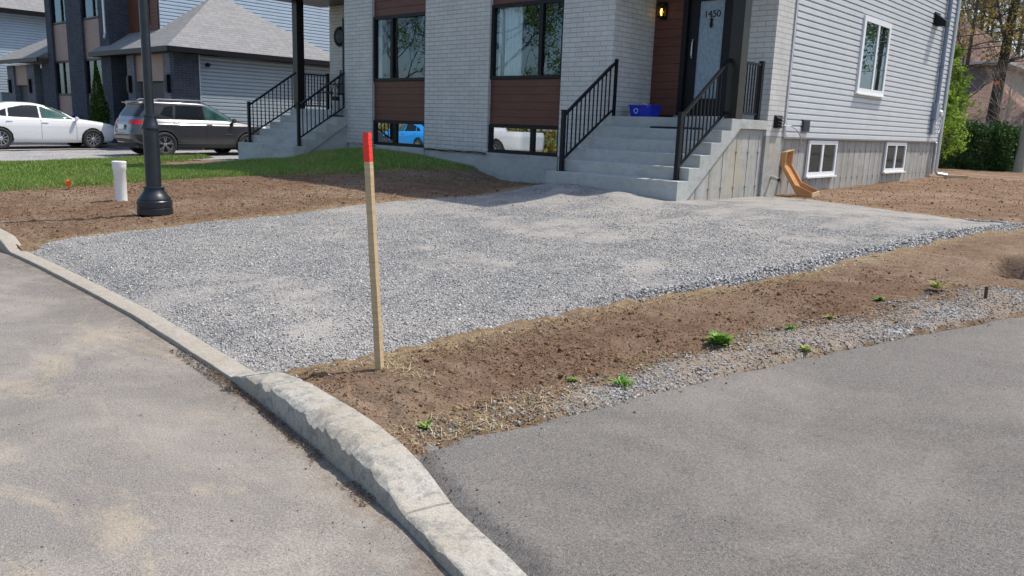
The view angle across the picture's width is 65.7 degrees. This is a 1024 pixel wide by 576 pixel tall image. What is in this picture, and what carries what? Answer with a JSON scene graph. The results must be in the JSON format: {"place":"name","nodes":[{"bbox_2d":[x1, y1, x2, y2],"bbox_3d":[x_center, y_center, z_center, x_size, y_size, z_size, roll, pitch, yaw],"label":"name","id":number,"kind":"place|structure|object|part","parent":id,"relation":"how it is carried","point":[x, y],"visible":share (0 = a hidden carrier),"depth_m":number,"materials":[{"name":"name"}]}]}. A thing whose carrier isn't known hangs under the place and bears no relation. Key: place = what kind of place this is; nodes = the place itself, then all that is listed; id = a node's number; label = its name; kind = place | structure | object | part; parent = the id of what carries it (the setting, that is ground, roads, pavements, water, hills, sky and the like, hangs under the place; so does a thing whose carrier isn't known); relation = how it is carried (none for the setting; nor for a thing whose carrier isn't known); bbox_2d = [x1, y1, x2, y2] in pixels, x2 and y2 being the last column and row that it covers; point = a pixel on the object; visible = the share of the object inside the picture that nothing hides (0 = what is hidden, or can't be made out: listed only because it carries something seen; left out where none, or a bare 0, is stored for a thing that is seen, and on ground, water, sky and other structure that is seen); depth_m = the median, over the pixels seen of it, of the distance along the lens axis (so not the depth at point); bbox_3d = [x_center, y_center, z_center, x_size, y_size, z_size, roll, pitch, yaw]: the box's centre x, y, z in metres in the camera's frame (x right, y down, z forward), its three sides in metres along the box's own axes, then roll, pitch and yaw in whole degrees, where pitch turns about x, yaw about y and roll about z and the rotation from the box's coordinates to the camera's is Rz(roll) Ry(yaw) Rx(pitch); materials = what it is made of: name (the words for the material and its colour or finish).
{"place":"outdoors","nodes":[
{"label":"outdoors","id":0,"kind":"place"},
{"bbox_2d":[0,141,128,149],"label":"paving","id":1,"kind":"structure","parent":0,"point":[35,146],"depth_m":27.11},
{"bbox_2d":[0,101,115,148],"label":"car","id":2,"kind":"object","parent":1,"relation":"on","point":[26,122],"visible":0.99,"depth_m":25.40,"materials":[{"name":"white paint"}]},
{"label":"window","id":3,"kind":"part","parent":2,"relation":"part of","materials":[{"name":"grey glass"}]},
{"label":"window","id":4,"kind":"part","parent":2,"relation":"part of","materials":[{"name":"grey glass"}]},
{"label":"window","id":5,"kind":"part","parent":2,"relation":"part of","materials":[{"name":"teal glass"}]},
{"bbox_2d":[89,62,111,144],"bbox_3d":[-14.769,-6.584,28.377,0.794,2.979,0.730,-2,12,-18],"label":"cedar shrub","id":6,"kind":"object","parent":1,"relation":"on","point":[98,107],"visible":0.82,"depth_m":28.21,"materials":[{"name":"green plant"}]},
{"bbox_2d":[0,148,238,161],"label":"gravel","id":7,"kind":"structure","parent":0,"point":[17,155],"depth_m":23.98,"materials":[{"name":"stone"}]},
{"bbox_2d":[114,98,265,155],"bbox_3d":[-9.822,-4.958,24.535,1.985,1.670,4.410,12,16,41],"label":"parked suv","id":8,"kind":"object","parent":7,"relation":"on","point":[182,124],"visible":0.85,"depth_m":23.48,"materials":[{"name":"grey paint"}]},
{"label":"rear window","id":9,"kind":"part","parent":8,"relation":"part of","materials":[{"name":"grey glass"}]},
{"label":"window","id":10,"kind":"part","parent":8,"relation":"part of","materials":[{"name":"black glass"}]},
{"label":"window","id":11,"kind":"part","parent":8,"relation":"part of","materials":[{"name":"black glass"}]},
{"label":"window","id":12,"kind":"part","parent":8,"relation":"part of","materials":[{"name":"teal glass"}]},
{"bbox_2d":[0,250,450,575],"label":"street","id":13,"kind":"structure","parent":0,"point":[88,419],"depth_m":3.39,"materials":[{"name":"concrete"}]},
{"bbox_2d":[0,228,526,575],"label":"kerb","id":14,"kind":"structure","parent":13,"relation":"on","point":[390,473],"depth_m":3.47,"materials":[{"name":"concrete"}]},
{"bbox_2d":[203,370,375,506],"bbox_3d":[-1.175,0.674,3.939,0.107,0.020,2.035,-7,15,-37],"label":"gutter debris","id":15,"kind":"object","parent":13,"relation":"on","point":[274,420],"visible":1,"depth_m":3.88,"materials":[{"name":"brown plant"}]},
{"bbox_2d":[2,264,1017,575],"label":"loose pebbles","id":16,"kind":"object","parent":13,"relation":"on","point":[198,368],"visible":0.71,"depth_m":4.43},
{"bbox_2d":[0,147,478,191],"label":"lawn","id":17,"kind":"structure","parent":0,"point":[53,187],"depth_m":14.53,"materials":[{"name":"plant"}]},
{"bbox_2d":[65,179,71,188],"bbox_3d":[-7.271,-1.692,13.011,0.112,0.200,0.098,1,12,-3],"label":"marker flag","id":18,"kind":"object","parent":17,"relation":"on","point":[68,182],"visible":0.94,"depth_m":12.97,"materials":[{"name":"orange plastic"}]},
{"bbox_2d":[0,159,1023,455],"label":"soil","id":19,"kind":"structure","parent":0,"point":[996,247],"depth_m":6.16,"materials":[{"name":"brown soil"}]},
{"bbox_2d":[0,0,46,101],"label":"pale clad house","id":20,"kind":"structure","parent":19,"relation":"on","point":[22,24],"depth_m":39.00,"materials":[{"name":"grey plastic"}]},
{"bbox_2d":[0,39,51,107],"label":"attached garage house","id":21,"kind":"structure","parent":19,"relation":"on","point":[29,81],"depth_m":35.62,"materials":[{"name":"grey brick"}]},
{"bbox_2d":[20,85,28,101],"bbox_3d":[-22.441,-8.288,36.894,1.800,2.200,0.060,12,16,41],"label":"garage door","id":22,"kind":"structure","parent":21,"relation":"in","point":[24,88],"depth_m":36.97,"materials":[{"name":"grey metal"}]},
{"bbox_2d":[111,161,127,200],"bbox_3d":[-5.654,-1.532,11.446,0.194,0.590,0.194,12,16,41],"label":"drain pipe","id":23,"kind":"object","parent":19,"relation":"on","point":[119,168],"visible":0.95,"depth_m":11.38,"materials":[{"name":"white plastic"}]},
{"bbox_2d":[136,0,172,215],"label":"street lamp","id":24,"kind":"object","parent":19,"relation":"on","point":[154,198],"visible":1,"depth_m":9.97,"materials":[{"name":"black metal"}]},
{"bbox_2d":[44,0,330,150],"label":"charcoal house","id":25,"kind":"structure","parent":19,"relation":"on","point":[229,58],"depth_m":29.07,"materials":[{"name":"brick"}]},
{"bbox_2d":[50,0,65,24],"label":"window","id":26,"kind":"structure","parent":25,"relation":"in","point":[54,22],"depth_m":32.66,"materials":[{"name":"black metal"}]},
{"bbox_2d":[55,60,70,94],"bbox_3d":[-18.569,-8.725,32.984,1.696,1.380,0.120,12,16,41],"label":"window","id":27,"kind":"structure","parent":25,"relation":"in","point":[56,62],"depth_m":33.06,"materials":[{"name":"black glass"}]},
{"bbox_2d":[81,0,97,19],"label":"window","id":28,"kind":"structure","parent":25,"relation":"in","point":[94,7],"depth_m":30.48,"materials":[{"name":"black metal"}]},
{"bbox_2d":[85,58,100,94],"bbox_3d":[-16.138,-8.193,30.817,1.696,1.380,0.120,12,16,41],"label":"window","id":29,"kind":"structure","parent":25,"relation":"in","point":[95,60],"depth_m":31.28,"materials":[{"name":"black metal"}]},
{"bbox_2d":[141,81,163,100],"bbox_3d":[-12.514,-6.132,28.003,2.300,2.250,0.090,12,16,41],"label":"garage door","id":30,"kind":"structure","parent":25,"relation":"in","point":[158,86],"depth_m":27.68,"materials":[{"name":"grey plastic"}]},
{"bbox_2d":[238,71,348,158],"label":"concrete stairs","id":31,"kind":"structure","parent":19,"relation":"on","point":[297,130],"depth_m":18.29,"materials":[{"name":"grey concrete"}]},
{"bbox_2d":[320,70,344,94],"bbox_3d":[-4.347,-4.909,19.626,0.558,0.990,0.667,12,16,41],"label":"patio chair","id":32,"kind":"object","parent":31,"relation":"on","point":[340,81],"visible":0.23,"depth_m":19.81,"materials":[{"name":"black metal"}]},
{"bbox_2d":[328,87,342,116],"bbox_3d":[-4.058,-4.284,18.239,0.360,0.680,0.360,12,16,41],"label":"garden ornament","id":33,"kind":"object","parent":31,"relation":"on","point":[333,105],"visible":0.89,"depth_m":18.18,"materials":[{"name":"grey plastic"}]},
{"bbox_2d":[362,132,383,369],"bbox_3d":[-0.775,-0.147,4.449,0.161,1.422,0.047,11,15,38],"label":"survey stake","id":34,"kind":"object","parent":19,"relation":"on","point":[373,252],"visible":0.97,"depth_m":4.43,"materials":[{"name":"brown wood"}]},
{"bbox_2d":[418,419,433,428],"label":"weed","id":35,"kind":"object","parent":19,"relation":"on","point":[424,424],"visible":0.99,"depth_m":3.84,"materials":[{"name":"green plant"}]},
{"bbox_2d":[566,377,578,380],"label":"weed","id":36,"kind":"object","parent":19,"relation":"on","point":[571,379],"visible":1,"depth_m":4.38,"materials":[{"name":"green plant"}]},
{"bbox_2d":[339,299,894,451],"bbox_3d":[2.017,0.218,5.549,6.670,0.465,1.743,-4,13,-27],"label":"dry straw","id":37,"kind":"object","parent":19,"relation":"on","point":[586,399],"visible":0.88,"depth_m":4.08,"materials":[{"name":"beige plant"}]},
{"bbox_2d":[275,0,961,195],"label":"brick house","id":38,"kind":"structure","parent":19,"relation":"on","point":[855,92],"depth_m":14.99,"materials":[{"name":"grey brick"}]},
{"bbox_2d":[334,26,343,46],"bbox_3d":[-4.343,-6.327,19.960,0.500,0.500,0.022,12,16,41],"label":"wall ornament","id":39,"kind":"object","parent":38,"relation":"attached to","point":[338,36],"depth_m":19.98,"materials":[{"name":"grey plastic"}]},
{"bbox_2d":[373,120,423,147],"bbox_3d":[-2.423,-3.353,17.210,1.756,0.530,0.100,12,16,41],"label":"window","id":40,"kind":"structure","parent":38,"relation":"in","point":[395,133],"depth_m":17.22,"materials":[{"name":"glass"}]},
{"bbox_2d":[373,12,425,80],"bbox_3d":[-2.361,-5.096,16.852,1.756,1.350,0.100,12,16,41],"label":"window","id":41,"kind":"structure","parent":38,"relation":"in","point":[392,18],"depth_m":17.05,"materials":[{"name":"black metal"}]},
{"bbox_2d":[488,124,558,156],"bbox_3d":[0.229,-2.773,14.846,1.776,0.530,0.100,12,16,41],"label":"window","id":42,"kind":"structure","parent":38,"relation":"in","point":[513,139],"depth_m":14.83,"materials":[{"name":"glass"}]},
{"bbox_2d":[490,0,563,79],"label":"window","id":43,"kind":"structure","parent":38,"relation":"in","point":[543,3],"depth_m":14.34,"materials":[{"name":"black metal"}]},
{"bbox_2d":[683,0,733,115],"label":"door","id":44,"kind":"structure","parent":38,"relation":"in","point":[695,4],"depth_m":13.44,"materials":[{"name":"black metal"}]},
{"bbox_2d":[803,140,837,177],"bbox_3d":[5.758,-2.389,14.700,0.080,0.670,1.400,12,16,41],"label":"window","id":45,"kind":"structure","parent":38,"relation":"in","point":[819,174],"depth_m":14.67,"materials":[{"name":"white plastic"}]},
{"bbox_2d":[854,15,891,97],"bbox_3d":[7.152,-4.537,15.660,0.110,1.455,1.580,12,16,41],"label":"window","id":46,"kind":"structure","parent":38,"relation":"in","point":[860,91],"depth_m":15.62,"materials":[{"name":"white plastic"}]},
{"bbox_2d":[881,142,906,173],"bbox_3d":[8.581,-2.914,17.737,0.080,0.670,1.440,12,16,41],"label":"window","id":47,"kind":"structure","parent":38,"relation":"in","point":[888,170],"depth_m":17.71,"materials":[{"name":"white plastic"}]},
{"bbox_2d":[546,58,766,200],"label":"concrete stairs","id":48,"kind":"structure","parent":19,"relation":"on","point":[718,157],"depth_m":12.21,"materials":[{"name":"grey concrete"}]},
{"bbox_2d":[628,103,661,116],"bbox_3d":[2.241,-3.000,13.377,0.464,0.226,0.324,12,16,41],"label":"recycling bin","id":49,"kind":"object","parent":48,"relation":"on","point":[645,110],"visible":1,"depth_m":13.26,"materials":[{"name":"blue plastic"}]},
{"bbox_2d":[409,283,1023,446],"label":"gravel verge","id":50,"kind":"structure","parent":19,"relation":"on","point":[838,346],"depth_m":4.88,"materials":[{"name":"grey gravel"}]},
{"bbox_2d":[606,373,634,387],"bbox_3d":[0.607,0.501,4.293,0.182,0.055,0.168,12,16,41],"label":"weed","id":51,"kind":"object","parent":50,"relation":"on","point":[621,380],"visible":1,"depth_m":4.31,"materials":[{"name":"green plant"}]},
{"bbox_2d":[784,325,798,329],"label":"weed","id":52,"kind":"object","parent":50,"relation":"on","point":[791,327],"visible":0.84,"depth_m":5.17,"materials":[{"name":"green plant"}]},
{"bbox_2d":[799,343,813,350],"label":"weed","id":53,"kind":"object","parent":50,"relation":"on","point":[803,348],"visible":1,"depth_m":4.79,"materials":[{"name":"plant"}]},
{"bbox_2d":[431,289,1005,439],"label":"green sprouts","id":54,"kind":"object","parent":19,"relation":"on","point":[585,374],"visible":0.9,"depth_m":4.45,"materials":[{"name":"green plant"}]},
{"bbox_2d":[706,329,735,344],"bbox_3d":[1.278,0.306,4.904,0.205,0.078,0.224,12,16,41],"label":"weed","id":55,"kind":"object","parent":19,"relation":"on","point":[723,338],"visible":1,"depth_m":4.91,"materials":[{"name":"green plant"}]},
{"bbox_2d":[780,149,819,197],"bbox_3d":[4.875,-1.937,13.438,0.703,0.802,0.230,6,12,19],"label":"wooden trough","id":56,"kind":"object","parent":19,"relation":"on","point":[800,188],"visible":0.99,"depth_m":13.41,"materials":[{"name":"orange wood"}]},
{"bbox_2d":[823,314,836,318],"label":"weed","id":57,"kind":"object","parent":19,"relation":"on","point":[829,317],"visible":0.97,"depth_m":5.46,"materials":[{"name":"green plant"}]},
{"bbox_2d":[872,296,884,300],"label":"weed","id":58,"kind":"object","parent":19,"relation":"on","point":[879,299],"visible":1,"depth_m":5.92,"materials":[{"name":"green plant"}]},
{"bbox_2d":[928,280,946,288],"bbox_3d":[3.287,-0.030,6.157,0.177,0.060,0.198,12,16,41],"label":"weed","id":59,"kind":"object","parent":19,"relation":"on","point":[935,285],"visible":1,"depth_m":6.16,"materials":[{"name":"green plant"}]},
{"bbox_2d":[933,88,973,165],"bbox_3d":[15.134,-5.588,27.745,2.155,2.965,2.739,-2,12,-17],"label":"green shrub","id":60,"kind":"object","parent":19,"relation":"on","point":[949,126],"visible":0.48,"depth_m":27.33,"materials":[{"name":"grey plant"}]},
{"bbox_2d":[945,175,967,178],"bbox_3d":[11.243,-2.813,20.062,0.532,0.070,0.120,2,12,1],"label":"timber block","id":61,"kind":"object","parent":19,"relation":"on","point":[958,176],"depth_m":20.00,"materials":[{"name":"brown wood"}]},
{"bbox_2d":[946,45,986,139],"bbox_3d":[18.328,-7.706,33.539,2.437,4.998,3.060,2,12,2],"label":"green shrub","id":62,"kind":"object","parent":19,"relation":"on","point":[959,89],"visible":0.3,"depth_m":32.69,"materials":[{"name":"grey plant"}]},
{"bbox_2d":[931,118,1021,171],"bbox_3d":[17.925,-5.549,30.813,3.691,2.042,2.518,12,16,41],"label":"hedge","id":63,"kind":"object","parent":19,"relation":"on","point":[999,131],"visible":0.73,"depth_m":30.03,"materials":[{"name":"green plant"}]},
{"bbox_2d":[939,17,1023,161],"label":"brown roof house","id":64,"kind":"structure","parent":19,"relation":"on","point":[978,81],"depth_m":41.12,"materials":[{"name":"concrete"}]},
{"bbox_2d":[984,286,988,298],"bbox_3d":[3.503,0.068,5.866,0.028,0.161,0.023,12,16,41],"label":"rusty rod","id":65,"kind":"object","parent":19,"relation":"on","point":[986,292],"visible":0.65,"depth_m":5.85,"materials":[{"name":"metal"}]},
{"bbox_2d":[952,0,1023,153],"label":"spring tree","id":66,"kind":"object","parent":19,"relation":"on","point":[972,31],"visible":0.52,"depth_m":34.78,"materials":[{"name":"green plant"}]},
{"bbox_2d":[952,2,1023,172],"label":"utility pole","id":67,"kind":"object","parent":19,"relation":"on","point":[1018,167],"visible":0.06,"depth_m":29.01,"materials":[{"name":"brown wood"}]},
{"bbox_2d":[959,45,1023,135],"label":"bare shrub","id":68,"kind":"object","parent":19,"relation":"on","point":[1009,100],"visible":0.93,"depth_m":30.82,"materials":[{"name":"brown plant"}]},
{"bbox_2d":[960,0,1023,58],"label":"woodland","id":69,"kind":"object","parent":19,"relation":"on","point":[1018,48],"depth_m":60.09,"materials":[{"name":"plant"}]},
{"bbox_2d":[960,0,1023,58],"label":"spring tree","id":70,"kind":"object","parent":19,"relation":"on","point":[980,28],"visible":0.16,"depth_m":47.84,"materials":[{"name":"green plant"}]},
{"bbox_2d":[961,0,1023,44],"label":"spring tree","id":71,"kind":"object","parent":19,"relation":"on","point":[988,21],"visible":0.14,"depth_m":50.04,"materials":[{"name":"green plant"}]},
{"bbox_2d":[962,0,1023,159],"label":"spring tree","id":72,"kind":"object","parent":19,"relation":"on","point":[1004,56],"visible":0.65,"depth_m":36.13,"materials":[{"name":"brown plant"}]},
{"bbox_2d":[966,0,1023,28],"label":"spring tree","id":73,"kind":"object","parent":19,"relation":"on","point":[1022,15],"visible":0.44,"depth_m":41.57,"materials":[{"name":"green plant"}]},
{"bbox_2d":[990,125,1019,165],"bbox_3d":[19.191,-5.407,30.619,1.487,1.880,1.505,2,12,0],"label":"bush","id":74,"kind":"object","parent":19,"relation":"on","point":[1007,147],"visible":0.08,"depth_m":30.26,"materials":[{"name":"green plant"}]},
{"bbox_2d":[30,184,1023,377],"bbox_3d":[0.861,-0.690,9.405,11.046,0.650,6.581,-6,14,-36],"label":"gravel driveway","id":75,"kind":"structure","parent":0,"point":[783,212],"depth_m":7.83,"materials":[{"name":"grey gravel"}]},
{"bbox_2d":[650,126,701,129],"bbox_3d":[2.562,-2.500,12.383,0.800,0.032,0.255,12,16,41],"label":"door mat","id":76,"kind":"object","parent":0,"point":[664,127],"depth_m":12.34,"materials":[{"name":"black rubber"}]},
{"bbox_2d":[415,316,1023,575],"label":"asphalt lane","id":77,"kind":"structure","parent":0,"point":[840,488],"depth_m":3.27,"materials":[{"name":"grey asphalt"}]},
{"bbox_2d":[960,0,1023,54],"label":"sky","id":78,"kind":"structure","parent":0,"point":[1007,0],"materials":[{"name":"white"}]}
]}

